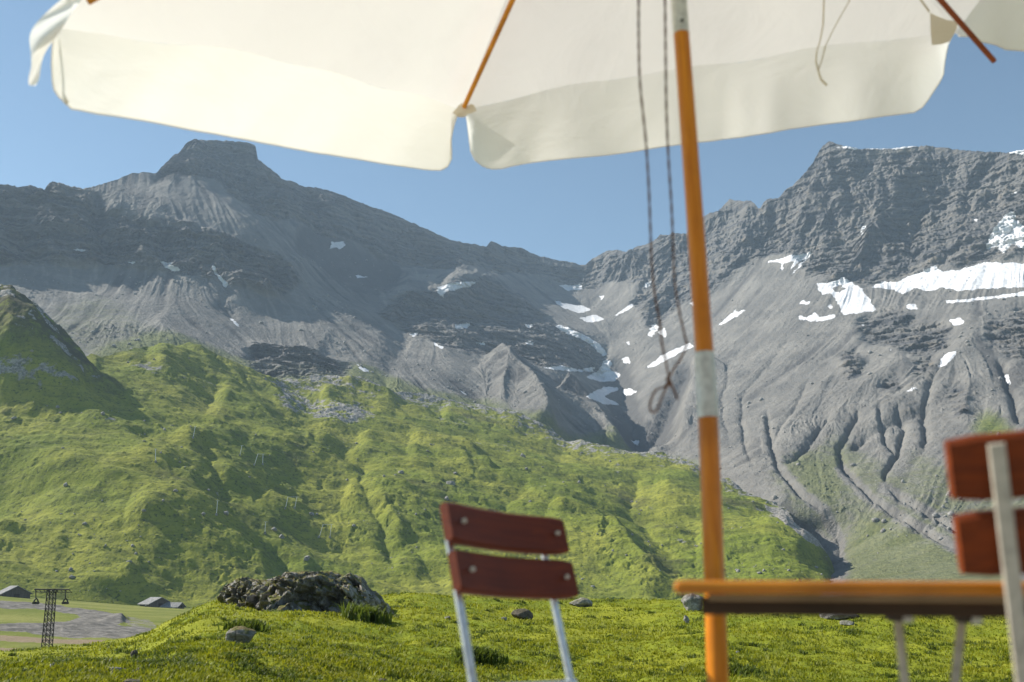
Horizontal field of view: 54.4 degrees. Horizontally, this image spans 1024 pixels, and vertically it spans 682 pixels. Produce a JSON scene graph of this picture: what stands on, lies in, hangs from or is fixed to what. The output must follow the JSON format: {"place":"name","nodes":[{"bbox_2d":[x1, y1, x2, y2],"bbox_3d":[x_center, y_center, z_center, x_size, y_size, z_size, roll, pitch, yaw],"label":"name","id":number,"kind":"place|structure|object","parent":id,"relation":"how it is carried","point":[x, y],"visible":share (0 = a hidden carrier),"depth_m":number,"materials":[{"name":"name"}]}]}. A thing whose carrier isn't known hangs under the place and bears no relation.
{"place":"outdoors","nodes":[
{"label":"outdoors","id":0,"kind":"place"},
{"bbox_2d":[0,596,191,650],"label":"valley floor","id":1,"kind":"structure","parent":0,"point":[76,622],"depth_m":274.77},
{"bbox_2d":[0,586,32,597],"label":"barn","id":2,"kind":"structure","parent":1,"relation":"on","point":[16,591],"depth_m":466.15,"materials":[{"name":"stone"}]},
{"bbox_2d":[32,589,71,647],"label":"lattice pylon","id":3,"kind":"object","parent":1,"relation":"on","point":[49,609],"visible":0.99,"depth_m":164.00,"materials":[{"name":"grey metal"}]},
{"bbox_2d":[138,597,169,606],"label":"barn","id":4,"kind":"structure","parent":1,"relation":"on","point":[154,602],"depth_m":518.00,"materials":[{"name":"stone"}]},
{"bbox_2d":[160,602,186,608],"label":"barn","id":5,"kind":"structure","parent":1,"relation":"on","point":[180,605],"depth_m":517.33,"materials":[{"name":"stone"}]},
{"bbox_2d":[0,284,834,607],"bbox_3d":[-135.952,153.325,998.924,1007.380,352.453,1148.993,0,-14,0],"label":"green hills","id":6,"kind":"structure","parent":0,"point":[188,554],"depth_m":763.39,"materials":[{"name":"green plant"}]},
{"bbox_2d":[446,481,455,484],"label":"boulder","id":7,"kind":"object","parent":6,"relation":"on","point":[451,482],"visible":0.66,"depth_m":845.08,"materials":[{"name":"grey stone"}]},
{"bbox_2d":[0,591,1014,681],"bbox_3d":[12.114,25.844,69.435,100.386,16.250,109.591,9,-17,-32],"label":"meadow","id":8,"kind":"structure","parent":0,"point":[199,625],"depth_m":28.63,"materials":[{"name":"plant"}]},
{"bbox_2d":[99,667,144,676],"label":"gravel","id":9,"kind":"structure","parent":8,"relation":"on","point":[118,668],"depth_m":12.52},
{"bbox_2d":[123,679,139,681],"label":"rock","id":10,"kind":"object","parent":8,"relation":"on","point":[132,680],"visible":0.98,"depth_m":10.72,"materials":[{"name":"stone"}]},
{"bbox_2d":[130,650,137,656],"bbox_3d":[-6.431,5.346,16.948,0.131,0.176,0.086,0,-14,0],"label":"rock","id":11,"kind":"object","parent":8,"relation":"on","point":[133,652],"visible":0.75,"depth_m":16.92,"materials":[{"name":"stone"}]},
{"bbox_2d":[225,626,255,643],"bbox_3d":[-4.855,5.304,17.853,0.533,0.374,0.455,-9,-17,33],"label":"boulder","id":12,"kind":"object","parent":8,"relation":"on","point":[239,634],"visible":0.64,"depth_m":17.72,"materials":[{"name":"grey stone"}]},
{"bbox_2d":[217,618,271,631],"bbox_3d":[-6.919,7.458,26.035,1.466,0.462,1.189,-3,-14,11],"label":"shrub","id":13,"kind":"object","parent":8,"relation":"on","point":[258,624],"visible":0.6,"depth_m":25.92,"materials":[{"name":"green plant"}]},
{"bbox_2d":[217,571,393,614],"bbox_3d":[-8.502,11.338,40.582,6.121,3.754,17.787,6,-15,-22],"label":"boulder","id":14,"kind":"object","parent":8,"relation":"on","point":[317,591],"visible":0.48,"depth_m":34.99,"materials":[{"name":"grey stone"}]},
{"bbox_2d":[332,601,392,623],"bbox_3d":[-4.792,8.678,31.803,2.096,0.824,1.919,8,-16,-28],"label":"shrub","id":15,"kind":"object","parent":8,"relation":"on","point":[370,614],"visible":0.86,"depth_m":31.45,"materials":[{"name":"green plant"}]},
{"bbox_2d":[448,644,508,666],"bbox_3d":[-0.769,6.369,20.159,1.137,0.450,1.395,-12,-18,39],"label":"shrub","id":16,"kind":"object","parent":8,"relation":"on","point":[483,654],"visible":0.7,"depth_m":20.04,"materials":[{"name":"green plant"}]},
{"bbox_2d":[440,502,578,681],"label":"folding chair","id":17,"kind":"object","parent":8,"relation":"on","point":[545,577],"visible":1,"depth_m":2.09,"materials":[{"name":"brown wood"}]},
{"bbox_2d":[511,608,532,619],"bbox_3d":[0.399,10.604,38.477,0.862,0.503,0.601,0,-14,0],"label":"rock","id":18,"kind":"object","parent":8,"relation":"on","point":[523,613],"visible":0.71,"depth_m":38.39,"materials":[{"name":"stone"}]},
{"bbox_2d":[29,0,1023,681],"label":"parasol","id":19,"kind":"object","parent":8,"relation":"on","point":[561,76],"visible":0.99,"depth_m":3.60,"materials":[{"name":"beige fabric"}]},
{"bbox_2d":[637,0,687,412],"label":"cord","id":20,"kind":"object","parent":19,"relation":"hanging from","point":[668,383],"visible":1,"depth_m":2.15,"materials":[{"name":"grey fabric"}]},
{"bbox_2d":[569,597,592,606],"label":"rock","id":21,"kind":"object","parent":8,"relation":"on","point":[583,602],"visible":0.84,"depth_m":46.20,"materials":[{"name":"grey stone"}]},
{"bbox_2d":[683,615,688,622],"bbox_3d":[6.410,10.258,36.585,0.206,0.369,0.161,0,-14,0],"label":"rock","id":22,"kind":"object","parent":8,"relation":"on","point":[686,619],"visible":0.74,"depth_m":36.54,"materials":[{"name":"grey stone"}]},
{"bbox_2d":[681,594,700,610],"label":"rock","id":23,"kind":"object","parent":8,"relation":"on","point":[691,601],"visible":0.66,"depth_m":40.98,"materials":[{"name":"grey stone"}]},
{"bbox_2d":[728,660,782,675],"bbox_3d":[4.732,6.629,20.089,1.594,0.367,1.228,0,-14,0],"label":"shrub","id":24,"kind":"object","parent":8,"relation":"on","point":[736,668],"visible":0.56,"depth_m":20.03,"materials":[{"name":"green plant"}]},
{"bbox_2d":[820,616,859,619],"bbox_3d":[11.973,10.034,36.433,1.401,0.373,1.194,0,-14,0],"label":"rock","id":25,"kind":"object","parent":8,"relation":"on","point":[836,617],"visible":0.34,"depth_m":35.92,"materials":[{"name":"grey stone"}]},
{"bbox_2d":[839,620,853,624],"bbox_3d":[11.353,9.544,33.727,0.505,0.163,0.410,0,-14,0],"label":"rock","id":26,"kind":"object","parent":8,"relation":"on","point":[845,622],"visible":0.94,"depth_m":33.63,"materials":[{"name":"grey stone"}]},
{"bbox_2d":[674,580,1023,681],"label":"folding table","id":27,"kind":"object","parent":8,"relation":"on","point":[962,604],"visible":1,"depth_m":1.33,"materials":[{"name":"brown wood"}]},
{"bbox_2d":[944,430,1023,681],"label":"folding chair","id":28,"kind":"object","parent":8,"relation":"on","point":[981,467],"visible":1,"depth_m":1.24,"materials":[{"name":"brown wood"}]},
{"bbox_2d":[0,139,1023,595],"bbox_3d":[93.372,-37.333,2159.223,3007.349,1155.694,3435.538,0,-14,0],"label":"mountains","id":29,"kind":"structure","parent":0,"point":[876,251],"depth_m":1940.66,"materials":[{"name":"grey stone"}]},
{"bbox_2d":[0,255,1017,590],"bbox_3d":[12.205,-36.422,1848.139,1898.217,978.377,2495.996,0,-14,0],"label":"loose stones","id":30,"kind":"object","parent":29,"relation":"on","point":[934,515],"visible":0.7,"depth_m":1139.33,"materials":[{"name":"grey stone"}]},
{"bbox_2d":[0,0,1023,264],"label":"sky","id":31,"kind":"structure","parent":0,"point":[575,210],"materials":[{"name":"blue"}]}
]}

